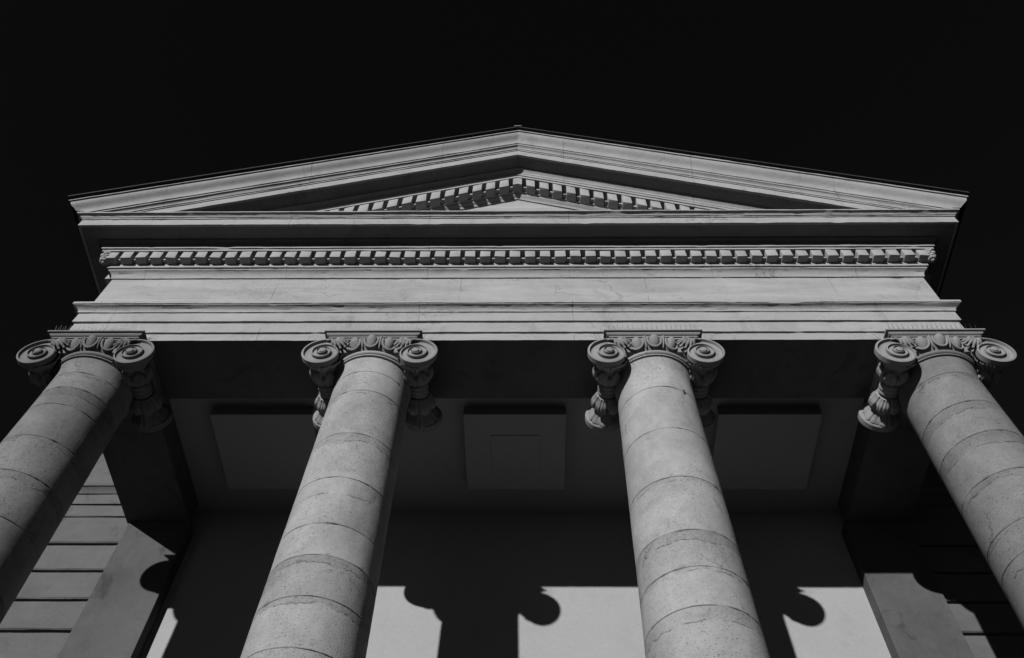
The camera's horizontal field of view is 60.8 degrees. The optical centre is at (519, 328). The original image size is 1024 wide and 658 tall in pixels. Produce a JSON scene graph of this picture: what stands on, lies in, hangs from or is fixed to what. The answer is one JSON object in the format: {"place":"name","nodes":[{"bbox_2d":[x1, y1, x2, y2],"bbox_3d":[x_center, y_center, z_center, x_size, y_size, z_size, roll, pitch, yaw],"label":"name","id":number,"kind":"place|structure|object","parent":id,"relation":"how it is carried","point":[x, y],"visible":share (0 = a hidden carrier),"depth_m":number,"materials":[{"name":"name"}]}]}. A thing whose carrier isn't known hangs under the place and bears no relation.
{"place":"outdoors","nodes":[
{"label":"outdoors","id":0,"kind":"place"},
{"bbox_2d":[0,0,1023,442],"label":"sky","id":1,"kind":"structure","parent":0,"point":[96,95],"materials":[{"name":"black"}]},
{"label":"ground","id":2,"kind":"structure","parent":0,"visible":0},
{"bbox_2d":[0,125,1023,657],"bbox_3d":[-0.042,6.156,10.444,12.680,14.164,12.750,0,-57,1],"label":"building","id":3,"kind":"structure","parent":2,"relation":"on","point":[512,273],"depth_m":10.55,"materials":[{"name":"stone"}]},
{"bbox_2d":[0,330,173,623],"bbox_3d":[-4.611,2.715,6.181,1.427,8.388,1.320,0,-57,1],"label":"column","id":4,"kind":"structure","parent":3,"relation":"attached to","point":[97,387],"depth_m":8.53,"materials":[{"name":"stone"}]},
{"bbox_2d":[55,325,155,341],"bbox_3d":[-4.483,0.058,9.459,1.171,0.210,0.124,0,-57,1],"label":"bird spikes","id":5,"kind":"object","parent":4,"relation":"on","point":[105,328],"visible":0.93,"depth_m":9.50,"materials":[{"name":"grey metal"}]},
{"bbox_2d":[240,330,441,657],"bbox_3d":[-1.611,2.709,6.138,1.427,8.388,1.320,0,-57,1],"label":"column","id":6,"kind":"structure","parent":3,"relation":"attached to","point":[318,596],"depth_m":7.51,"materials":[{"name":"stone"}]},
{"bbox_2d":[314,325,430,340],"bbox_3d":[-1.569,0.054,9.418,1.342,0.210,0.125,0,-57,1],"label":"bird spikes","id":7,"kind":"object","parent":6,"relation":"on","point":[378,327],"visible":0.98,"depth_m":9.46,"materials":[{"name":"grey metal"}]},
{"bbox_2d":[585,329,769,657],"bbox_3d":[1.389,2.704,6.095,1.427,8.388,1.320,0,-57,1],"label":"column","id":8,"kind":"structure","parent":3,"relation":"attached to","point":[652,399],"depth_m":7.48,"materials":[{"name":"stone"}]},
{"bbox_2d":[591,324,714,338],"bbox_3d":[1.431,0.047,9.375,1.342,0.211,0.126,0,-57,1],"label":"bird spikes","id":9,"kind":"object","parent":8,"relation":"on","point":[641,325],"visible":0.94,"depth_m":9.41,"materials":[{"name":"grey metal"}]},
{"bbox_2d":[858,328,1023,628],"bbox_3d":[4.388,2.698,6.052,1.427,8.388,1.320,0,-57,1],"label":"column","id":10,"kind":"structure","parent":3,"relation":"attached to","point":[934,386],"depth_m":8.42,"materials":[{"name":"stone"}]},
{"bbox_2d":[873,323,975,340],"bbox_3d":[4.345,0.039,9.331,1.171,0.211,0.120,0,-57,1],"label":"bird spikes","id":11,"kind":"object","parent":10,"relation":"on","point":[922,327],"visible":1,"depth_m":9.36,"materials":[{"name":"grey metal"}]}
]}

